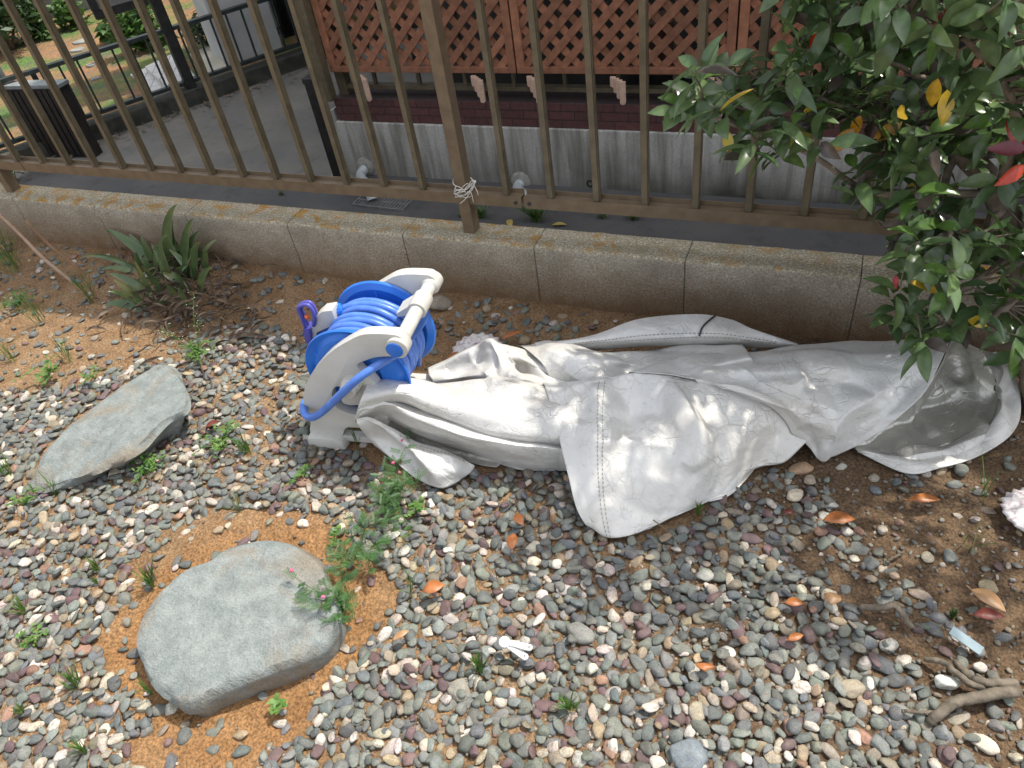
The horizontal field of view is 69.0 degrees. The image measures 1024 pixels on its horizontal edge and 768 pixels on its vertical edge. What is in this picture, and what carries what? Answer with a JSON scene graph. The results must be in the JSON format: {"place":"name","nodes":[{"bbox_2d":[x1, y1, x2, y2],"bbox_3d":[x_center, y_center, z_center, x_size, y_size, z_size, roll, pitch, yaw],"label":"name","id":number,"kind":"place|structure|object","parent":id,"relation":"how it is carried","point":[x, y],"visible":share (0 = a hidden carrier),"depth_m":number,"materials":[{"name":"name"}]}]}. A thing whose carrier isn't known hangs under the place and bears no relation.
{"place":"outdoors","nodes":[
{"label":"outdoors","id":0,"kind":"place"},
{"bbox_2d":[0,0,413,149],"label":"garden","id":1,"kind":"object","parent":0,"point":[47,49],"depth_m":5.63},
{"bbox_2d":[0,0,42,50],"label":"dark shrub","id":2,"kind":"object","parent":1,"relation":"on","point":[5,22],"visible":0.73,"depth_m":6.12,"materials":[{"name":"green plant"}]},
{"bbox_2d":[22,0,61,40],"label":"garden bush","id":3,"kind":"object","parent":1,"relation":"on","point":[42,33],"visible":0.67,"depth_m":6.30,"materials":[{"name":"green plant"}]},
{"bbox_2d":[9,0,89,24],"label":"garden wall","id":4,"kind":"structure","parent":1,"relation":"on","point":[85,5],"depth_m":6.96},
{"bbox_2d":[46,0,92,29],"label":"garden bush","id":5,"kind":"object","parent":1,"relation":"on","point":[60,12],"visible":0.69,"depth_m":6.43,"materials":[{"name":"green plant"}]},
{"bbox_2d":[93,23,116,43],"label":"hosta plant","id":6,"kind":"object","parent":1,"relation":"on","point":[101,32],"visible":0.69,"depth_m":5.95,"materials":[{"name":"green plant"}]},
{"bbox_2d":[87,1,179,52],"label":"garden bush","id":7,"kind":"object","parent":1,"relation":"on","point":[130,28],"visible":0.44,"depth_m":5.56,"materials":[{"name":"green plant"}]},
{"bbox_2d":[130,46,229,96],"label":"porch steps","id":8,"kind":"structure","parent":1,"relation":"on","point":[152,76],"depth_m":5.14,"materials":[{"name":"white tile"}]},
{"bbox_2d":[180,10,208,45],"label":"twiggy shrub","id":9,"kind":"object","parent":1,"relation":"on","point":[201,33],"visible":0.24,"depth_m":5.43,"materials":[{"name":"green plant"}]},
{"bbox_2d":[49,27,433,177],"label":"driveway","id":10,"kind":"structure","parent":0,"point":[270,110],"depth_m":4.49,"materials":[{"name":"concrete"}]},
{"bbox_2d":[3,79,102,156],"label":"slatted bin","id":11,"kind":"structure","parent":10,"relation":"on","point":[53,112],"depth_m":4.34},
{"bbox_2d":[13,61,327,178],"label":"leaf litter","id":12,"kind":"object","parent":10,"relation":"on","point":[229,95],"visible":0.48,"depth_m":4.84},
{"bbox_2d":[148,0,196,89],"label":"gate post","id":13,"kind":"object","parent":10,"relation":"on","point":[170,38],"visible":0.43,"depth_m":4.68,"materials":[{"name":"metal"}]},
{"bbox_2d":[86,0,149,19],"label":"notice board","id":14,"kind":"object","parent":13,"relation":"attached to","point":[119,6],"visible":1,"depth_m":4.42,"materials":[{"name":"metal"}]},
{"bbox_2d":[301,74,340,176],"bbox_3d":[-0.874,-1.179,3.535,0.058,0.559,0.058,9,45,20],"label":"corner stake","id":15,"kind":"object","parent":10,"relation":"on","point":[316,109],"visible":0.45,"depth_m":3.47,"materials":[{"name":"metal"}]},
{"bbox_2d":[0,171,998,265],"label":"lane","id":16,"kind":"structure","parent":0,"point":[821,240],"depth_m":3.27,"materials":[{"name":"asphalt"}]},
{"bbox_2d":[0,12,421,170],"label":"kerb","id":17,"kind":"structure","parent":16,"relation":"on","point":[254,74],"depth_m":4.88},
{"bbox_2d":[0,0,376,148],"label":"railing","id":18,"kind":"object","parent":17,"relation":"on","point":[31,72],"visible":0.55,"depth_m":4.72,"materials":[{"name":"metal"}]},
{"bbox_2d":[192,0,376,64],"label":"white house","id":19,"kind":"structure","parent":16,"relation":"on","point":[236,22],"depth_m":5.16,"materials":[{"name":"paint"}]},
{"bbox_2d":[276,0,294,37],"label":"window frame","id":20,"kind":"structure","parent":19,"relation":"in","point":[282,1],"depth_m":5.41,"materials":[{"name":"metal"}]},
{"bbox_2d":[272,0,317,37],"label":"window frame","id":21,"kind":"structure","parent":19,"relation":"in","point":[275,2],"depth_m":5.40,"materials":[{"name":"metal"}]},
{"bbox_2d":[352,196,412,211],"bbox_3d":[-0.618,-0.866,3.550,0.284,0.012,0.105,12,46,23],"label":"drain grate","id":22,"kind":"object","parent":16,"relation":"on","point":[397,205],"visible":0.77,"depth_m":3.53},
{"bbox_2d":[0,183,1019,362],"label":"block wall","id":23,"kind":"structure","parent":16,"relation":"on","point":[811,294],"depth_m":2.04,"materials":[{"name":"concrete"}]},
{"bbox_2d":[0,0,989,235],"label":"metal fence","id":24,"kind":"object","parent":23,"relation":"on","point":[804,215],"visible":0.91,"depth_m":1.94,"materials":[{"name":"brown metal"}]},
{"bbox_2d":[453,177,477,203],"bbox_3d":[-0.116,-0.527,1.982,0.081,0.081,0.062,9,45,20],"label":"wire tie","id":25,"kind":"object","parent":24,"relation":"attached to","point":[468,186],"visible":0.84,"depth_m":1.97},
{"bbox_2d":[513,207,548,222],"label":"grass tuft","id":26,"kind":"object","parent":16,"relation":"on","point":[535,216],"visible":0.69,"depth_m":3.22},
{"bbox_2d":[605,2,688,84],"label":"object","id":27,"kind":"object","parent":16,"relation":"on","point":[657,79],"visible":0.14,"depth_m":3.19,"materials":[{"name":"green plant"}]},
{"bbox_2d":[330,89,1023,212],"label":"boundary wall","id":28,"kind":"structure","parent":16,"relation":"on","point":[671,162],"depth_m":3.28,"materials":[{"name":"concrete"}]},
{"bbox_2d":[298,0,336,101],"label":"end post","id":29,"kind":"object","parent":28,"relation":"on","point":[316,45],"visible":0.71,"depth_m":3.40,"materials":[{"name":"brown metal"}]},
{"bbox_2d":[356,158,376,200],"bbox_3d":[-0.723,-0.999,3.665,0.099,0.105,0.375,-12,42,-2],"label":"drain pipe","id":30,"kind":"object","parent":28,"relation":"attached to","point":[365,166],"visible":0.62,"depth_m":3.76,"materials":[{"name":"grey plastic"}]},
{"bbox_2d":[511,172,530,207],"bbox_3d":[0.054,-0.879,3.426,0.093,0.104,0.276,-9,42,1],"label":"drain pipe","id":31,"kind":"object","parent":28,"relation":"attached to","point":[520,179],"visible":0.51,"depth_m":3.48,"materials":[{"name":"grey plastic"}]},
{"bbox_2d":[325,0,1016,98],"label":"balustrade","id":32,"kind":"object","parent":28,"relation":"on","point":[344,83],"visible":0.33,"depth_m":3.27,"materials":[{"name":"brown wood"}]},
{"bbox_2d":[310,0,516,72],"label":"lattice panel","id":33,"kind":"object","parent":32,"relation":"attached to","point":[327,32],"visible":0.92,"depth_m":3.24,"materials":[{"name":"brown wood"}]},
{"bbox_2d":[360,74,371,100],"bbox_3d":[-0.683,-1.373,3.450,0.023,0.103,0.095,-24,44,-15],"label":"bracket","id":34,"kind":"object","parent":33,"relation":"attached to","point":[366,88],"visible":0.71,"depth_m":3.42,"materials":[{"name":"brown wood"}]},
{"bbox_2d":[470,75,485,102],"bbox_3d":[-0.147,-1.287,3.248,0.023,0.098,0.095,-24,44,-15],"label":"bracket","id":35,"kind":"object","parent":33,"relation":"attached to","point":[477,84],"visible":1,"depth_m":3.23,"materials":[{"name":"brown wood"}]},
{"bbox_2d":[509,0,739,74],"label":"lattice panel","id":36,"kind":"object","parent":32,"relation":"attached to","point":[729,25],"visible":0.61,"depth_m":2.94,"materials":[{"name":"brown wood"}]},
{"bbox_2d":[526,76,536,101],"bbox_3d":[0.095,-1.248,3.157,0.023,0.096,0.095,-24,44,-15],"label":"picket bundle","id":37,"kind":"object","parent":36,"relation":"attached to","point":[531,82],"visible":0.66,"depth_m":3.15,"materials":[{"name":"brown wood"}]},
{"bbox_2d":[610,76,625,104],"bbox_3d":[0.432,-1.194,3.030,0.023,0.093,0.095,-24,44,-15],"label":"bracket","id":38,"kind":"object","parent":36,"relation":"attached to","point":[618,85],"visible":1,"depth_m":3.01,"materials":[{"name":"brown wood"}]},
{"bbox_2d":[736,0,1017,75],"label":"lattice panel","id":39,"kind":"object","parent":32,"relation":"attached to","point":[747,20],"visible":0.11,"depth_m":2.73,"materials":[{"name":"brown wood"}]},
{"bbox_2d":[0,241,1023,767],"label":"gravel","id":40,"kind":"structure","parent":0,"point":[22,439],"depth_m":1.40,"materials":[{"name":"gravel"}]},
{"bbox_2d":[0,450,25,476],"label":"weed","id":41,"kind":"object","parent":40,"relation":"on","point":[5,468],"visible":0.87,"depth_m":1.85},
{"bbox_2d":[6,586,28,616],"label":"grass tuft","id":42,"kind":"object","parent":40,"relation":"on","point":[19,605],"visible":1,"depth_m":1.53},
{"bbox_2d":[5,484,39,505],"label":"weed","id":43,"kind":"object","parent":40,"relation":"on","point":[25,500],"visible":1,"depth_m":1.77,"materials":[{"name":"green plant"}]},
{"bbox_2d":[56,658,80,690],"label":"grass tuft","id":44,"kind":"object","parent":40,"relation":"on","point":[70,679],"visible":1,"depth_m":1.40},
{"bbox_2d":[63,737,87,755],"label":"grass tuft","id":45,"kind":"object","parent":40,"relation":"on","point":[80,748],"visible":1,"depth_m":1.30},
{"bbox_2d":[83,552,100,573],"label":"grass tuft","id":46,"kind":"object","parent":40,"relation":"on","point":[95,566],"visible":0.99,"depth_m":1.59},
{"bbox_2d":[79,365,106,384],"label":"weed","id":47,"kind":"object","parent":40,"relation":"on","point":[90,375],"visible":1,"depth_m":2.10,"materials":[{"name":"green plant"}]},
{"bbox_2d":[127,450,165,482],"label":"weed","id":48,"kind":"object","parent":40,"relation":"on","point":[147,462],"visible":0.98,"depth_m":1.79,"materials":[{"name":"green plant"}]},
{"bbox_2d":[158,292,216,364],"bbox_3d":[-0.900,-0.141,2.070,0.123,0.172,0.151,-27,45,-18],"label":"weed","id":49,"kind":"object","parent":40,"relation":"on","point":[195,350],"visible":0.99,"depth_m":2.10,"materials":[{"name":"green plant"}]},
{"bbox_2d":[287,464,314,483],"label":"weed","id":50,"kind":"object","parent":40,"relation":"on","point":[300,474],"visible":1,"depth_m":1.72,"materials":[{"name":"green plant"}]},
{"bbox_2d":[367,427,426,537],"bbox_3d":[-0.249,0.219,1.616,0.136,0.081,0.269,3,43,14],"label":"vetch","id":51,"kind":"object","parent":40,"relation":"on","point":[386,497],"visible":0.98,"depth_m":1.60,"materials":[{"name":"green plant"}]},
{"bbox_2d":[404,495,426,518],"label":"weed","id":52,"kind":"object","parent":40,"relation":"on","point":[415,505],"visible":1,"depth_m":1.60,"materials":[{"name":"green plant"}]},
{"bbox_2d":[419,580,444,592],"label":"dead leaf","id":53,"kind":"object","parent":40,"relation":"on","point":[432,586],"visible":1,"depth_m":1.44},
{"bbox_2d":[468,651,488,676],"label":"grass tuft","id":54,"kind":"object","parent":40,"relation":"on","point":[476,662],"visible":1,"depth_m":1.32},
{"bbox_2d":[506,533,517,551],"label":"dead leaf","id":55,"kind":"object","parent":40,"relation":"on","point":[512,540],"visible":1,"depth_m":1.49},
{"bbox_2d":[499,636,532,660],"bbox_3d":[0.006,0.465,1.319,0.062,0.017,0.026,17,48,27],"label":"plastic clip","id":56,"kind":"object","parent":40,"relation":"on","point":[514,647],"visible":1,"depth_m":1.31,"materials":[{"name":"plastic"}]},
{"bbox_2d":[554,685,585,713],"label":"grass tuft","id":57,"kind":"object","parent":40,"relation":"on","point":[567,704],"visible":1,"depth_m":1.25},
{"bbox_2d":[354,314,1020,537],"bbox_3d":[0.350,0.061,1.585,1.432,0.205,0.529,1,43,13],"label":"silver cover","id":58,"kind":"object","parent":40,"relation":"on","point":[706,408],"visible":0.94,"depth_m":1.57,"materials":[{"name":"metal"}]},
{"bbox_2d":[695,663,713,671],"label":"dead leaf","id":59,"kind":"object","parent":40,"relation":"on","point":[704,667],"visible":1,"depth_m":1.25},
{"bbox_2d":[782,597,803,605],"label":"dead leaf","id":60,"kind":"object","parent":40,"relation":"on","point":[792,601],"visible":1,"depth_m":1.32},
{"bbox_2d":[823,592,841,605],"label":"dead leaf","id":61,"kind":"object","parent":40,"relation":"on","point":[831,598],"visible":1,"depth_m":1.31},
{"bbox_2d":[819,511,854,522],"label":"dead leaf","id":62,"kind":"object","parent":40,"relation":"on","point":[837,517],"visible":1,"depth_m":1.43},
{"bbox_2d":[901,709,932,714],"bbox_3d":[0.637,0.514,1.165,0.051,0.012,0.009,-1,43,10],"label":"tree root","id":63,"kind":"object","parent":40,"relation":"on","point":[904,711],"visible":1,"depth_m":1.16,"materials":[{"name":"brown plant"}]},
{"bbox_2d":[949,626,983,654],"bbox_3d":[0.752,0.425,1.233,0.018,0.010,0.051,-36,48,-26],"label":"plastic strip","id":64,"kind":"object","parent":40,"relation":"on","point":[966,640],"visible":1,"depth_m":1.23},
{"bbox_2d":[0,239,1023,767],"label":"ground","id":65,"kind":"structure","parent":0,"point":[254,717],"depth_m":1.49,"materials":[{"name":"soil"}]},
{"bbox_2d":[0,211,27,276],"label":"grass tuft","id":66,"kind":"object","parent":65,"relation":"on","point":[3,258],"visible":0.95,"depth_m":2.63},
{"bbox_2d":[0,286,36,310],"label":"weed","id":67,"kind":"object","parent":65,"relation":"on","point":[10,303],"visible":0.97,"depth_m":2.45,"materials":[{"name":"green plant"}]},
{"bbox_2d":[9,286,44,326],"bbox_3d":[-1.531,-0.244,2.346,0.086,0.136,0.110,27,54,34],"label":"grass tuft","id":68,"kind":"object","parent":65,"relation":"on","point":[34,311],"visible":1,"depth_m":2.36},
{"bbox_2d":[15,621,49,647],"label":"weed","id":69,"kind":"object","parent":65,"relation":"on","point":[31,638],"visible":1,"depth_m":1.48,"materials":[{"name":"green plant"}]},
{"bbox_2d":[12,355,57,385],"bbox_3d":[-1.343,-0.034,2.130,0.109,0.048,0.123,9,45,20],"label":"weed","id":70,"kind":"object","parent":65,"relation":"on","point":[47,371],"visible":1,"depth_m":2.13,"materials":[{"name":"green plant"}]},
{"bbox_2d":[0,213,71,281],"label":"dry stalk","id":71,"kind":"object","parent":65,"relation":"on","point":[31,246],"visible":0.94,"depth_m":2.51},
{"bbox_2d":[38,334,72,364],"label":"grass tuft","id":72,"kind":"object","parent":65,"relation":"on","point":[64,350],"visible":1,"depth_m":2.19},
{"bbox_2d":[25,220,86,277],"bbox_3d":[-1.519,-0.446,2.492,0.095,0.243,0.013,-6,42,4],"label":"dry stalk","id":73,"kind":"object","parent":65,"relation":"on","point":[56,250],"visible":0.94,"depth_m":2.49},
{"bbox_2d":[61,268,100,304],"bbox_3d":[-1.386,-0.318,2.395,0.158,0.143,0.112,-31,46,-21],"label":"grass tuft","id":74,"kind":"object","parent":65,"relation":"on","point":[85,292],"visible":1,"depth_m":2.40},
{"bbox_2d":[34,365,190,492],"bbox_3d":[-0.979,0.135,1.895,0.291,0.133,0.452,20,50,29],"label":"stepping stone","id":75,"kind":"object","parent":65,"relation":"on","point":[148,411],"visible":0.96,"depth_m":1.85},
{"bbox_2d":[129,555,158,588],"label":"grass tuft","id":76,"kind":"object","parent":65,"relation":"on","point":[146,579],"visible":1,"depth_m":1.54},
{"bbox_2d":[82,204,281,376],"bbox_3d":[-1.162,-0.319,2.279,0.977,0.270,0.501,9,45,20],"label":"strap plant","id":77,"kind":"object","parent":65,"relation":"on","point":[158,260],"visible":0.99,"depth_m":2.35,"materials":[{"name":"green plant"}]},
{"bbox_2d":[191,419,243,457],"bbox_3d":[-0.723,0.139,1.823,0.122,0.044,0.127,-22,43,-13],"label":"weed","id":78,"kind":"object","parent":65,"relation":"on","point":[218,447],"visible":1,"depth_m":1.82,"materials":[{"name":"green plant"}]},
{"bbox_2d":[232,430,250,453],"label":"grass tuft","id":79,"kind":"object","parent":65,"relation":"on","point":[245,447],"visible":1,"depth_m":1.80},
{"bbox_2d":[137,541,346,716],"bbox_3d":[-0.523,0.476,1.452,0.369,0.125,0.318,-23,44,-15],"label":"boulder","id":80,"kind":"object","parent":65,"relation":"on","point":[227,627],"visible":0.98,"depth_m":1.39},
{"bbox_2d":[266,692,287,714],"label":"weed","id":81,"kind":"object","parent":65,"relation":"on","point":[277,703],"visible":1,"depth_m":1.31,"materials":[{"name":"green plant"}]},
{"bbox_2d":[283,565,358,625],"bbox_3d":[-0.362,0.414,1.419,0.148,0.086,0.132,-9,42,2],"label":"vetch","id":82,"kind":"object","parent":65,"relation":"on","point":[338,593],"visible":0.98,"depth_m":1.41,"materials":[{"name":"green plant"}]},
{"bbox_2d":[328,524,346,545],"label":"weed","id":83,"kind":"object","parent":65,"relation":"on","point":[334,533],"visible":0.8,"depth_m":1.57,"materials":[{"name":"green plant"}]},
{"bbox_2d":[324,508,391,580],"bbox_3d":[-0.308,0.336,1.511,0.139,0.065,0.160,-10,42,0],"label":"vetch","id":84,"kind":"object","parent":65,"relation":"on","point":[348,558],"visible":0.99,"depth_m":1.51,"materials":[{"name":"green plant"}]},
{"bbox_2d":[296,268,442,449],"bbox_3d":[-0.329,-0.048,1.733,0.336,0.353,0.312,4,44,16],"label":"hose reel","id":85,"kind":"object","parent":65,"relation":"on","point":[359,336],"visible":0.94,"depth_m":1.66,"materials":[{"name":"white plastic"}]},
{"bbox_2d":[430,295,451,309],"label":"stone","id":86,"kind":"object","parent":65,"relation":"on","point":[440,302],"visible":0.79,"depth_m":2.14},
{"bbox_2d":[447,677,470,702],"bbox_3d":[-0.094,0.540,1.308,0.040,0.018,0.042,-13,42,-3],"label":"stone","id":87,"kind":"object","parent":65,"relation":"on","point":[456,685],"visible":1,"depth_m":1.31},
{"bbox_2d":[452,332,501,352],"bbox_3d":[-0.091,-0.105,1.967,0.136,0.027,0.122,9,45,20],"label":"seashell","id":88,"kind":"object","parent":65,"relation":"on","point":[465,342],"visible":0.62,"depth_m":1.98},
{"bbox_2d":[527,556,540,566],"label":"stone","id":89,"kind":"object","parent":65,"relation":"on","point":[534,561],"visible":1,"depth_m":1.48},
{"bbox_2d":[533,699,555,711],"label":"stone","id":90,"kind":"object","parent":65,"relation":"on","point":[542,705],"visible":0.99,"depth_m":1.27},
{"bbox_2d":[566,622,594,644],"bbox_3d":[0.124,0.455,1.359,0.058,0.025,0.040,9,45,20],"label":"stone","id":91,"kind":"object","parent":65,"relation":"on","point":[582,633],"visible":0.98,"depth_m":1.35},
{"bbox_2d":[669,738,708,767],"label":"stone","id":92,"kind":"object","parent":65,"relation":"on","point":[688,753],"visible":1,"depth_m":1.17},
{"bbox_2d":[689,701,705,720],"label":"stone","id":93,"kind":"object","parent":65,"relation":"on","point":[695,710],"visible":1,"depth_m":1.22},
{"bbox_2d":[732,620,744,638],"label":"stone","id":94,"kind":"object","parent":65,"relation":"on","point":[737,632],"visible":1,"depth_m":1.31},
{"bbox_2d":[787,488,802,501],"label":"stone","id":95,"kind":"object","parent":65,"relation":"on","point":[795,495],"visible":1,"depth_m":1.50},
{"bbox_2d":[788,462,813,474],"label":"stone","id":96,"kind":"object","parent":65,"relation":"on","point":[801,468],"visible":1,"depth_m":1.55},
{"bbox_2d":[647,0,1023,410],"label":"shrub","id":97,"kind":"object","parent":65,"relation":"on","point":[961,129],"visible":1,"depth_m":1.30,"materials":[{"name":"green plant"}]},
{"bbox_2d":[841,679,865,698],"bbox_3d":[0.556,0.499,1.215,0.040,0.021,0.033,9,45,20],"label":"stone","id":98,"kind":"object","parent":65,"relation":"on","point":[855,688],"visible":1,"depth_m":1.21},
{"bbox_2d":[870,734,890,756],"bbox_3d":[0.570,0.558,1.150,0.024,0.012,0.035,-31,46,-22],"label":"stone","id":99,"kind":"object","parent":65,"relation":"on","point":[879,743],"visible":1,"depth_m":1.15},
{"bbox_2d":[871,655,896,674],"bbox_3d":[0.620,0.469,1.239,0.046,0.015,0.030,9,45,20],"label":"stone","id":100,"kind":"object","parent":65,"relation":"on","point":[887,666],"visible":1,"depth_m":1.23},
{"bbox_2d":[859,602,914,628],"bbox_3d":[0.652,0.393,1.289,0.089,0.029,0.028,18,49,28],"label":"tree root","id":101,"kind":"object","parent":65,"relation":"on","point":[899,610],"visible":1,"depth_m":1.28,"materials":[{"name":"brown plant"}]},
{"bbox_2d":[905,493,939,501],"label":"dead leaf","id":102,"kind":"object","parent":65,"relation":"on","point":[922,497],"visible":1,"depth_m":1.44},
{"bbox_2d":[921,551,933,562],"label":"stone","id":103,"kind":"object","parent":65,"relation":"on","point":[927,557],"visible":1,"depth_m":1.37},
{"bbox_2d":[934,674,960,689],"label":"stone","id":104,"kind":"object","parent":65,"relation":"on","point":[945,682],"visible":1,"depth_m":1.19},
{"bbox_2d":[923,656,986,689],"bbox_3d":[0.713,0.467,1.199,0.094,0.029,0.024,27,54,34],"label":"tree root","id":105,"kind":"object","parent":65,"relation":"on","point":[962,678],"visible":0.99,"depth_m":1.19,"materials":[{"name":"brown plant"}]},
{"bbox_2d":[925,685,1022,726],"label":"tree root","id":106,"kind":"object","parent":65,"relation":"on","point":[943,710],"visible":1,"depth_m":1.15,"materials":[{"name":"brown plant"}]},
{"bbox_2d":[967,454,999,500],"bbox_3d":[0.907,0.180,1.433,0.039,0.101,0.103,21,50,30],"label":"grass tuft","id":107,"kind":"object","parent":65,"relation":"on","point":[985,485],"visible":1,"depth_m":1.43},
{"bbox_2d":[952,659,1019,687],"bbox_3d":[0.755,0.469,1.187,0.094,0.029,0.040,15,48,26],"label":"tree root","id":108,"kind":"object","parent":65,"relation":"on","point":[984,681],"visible":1,"depth_m":1.17,"materials":[{"name":"brown plant"}]},
{"bbox_2d":[972,733,999,754],"bbox_3d":[0.719,0.546,1.133,0.026,0.015,0.042,-34,47,-24],"label":"stone","id":109,"kind":"object","parent":65,"relation":"on","point":[987,745],"visible":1,"depth_m":1.12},
{"bbox_2d":[966,585,1005,611],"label":"dead leaf","id":110,"kind":"object","parent":65,"relation":"on","point":[990,598],"visible":1,"depth_m":1.27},
{"bbox_2d":[968,607,1004,619],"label":"dead leaf","id":111,"kind":"object","parent":65,"relation":"on","point":[988,613],"visible":1,"depth_m":1.25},
{"bbox_2d":[1000,487,1023,531],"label":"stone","id":112,"kind":"object","parent":65,"relation":"on","point":[1012,504],"visible":1,"depth_m":1.39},
{"bbox_2d":[442,0,1023,87],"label":"house","id":113,"kind":"structure","parent":0,"point":[600,79],"depth_m":3.93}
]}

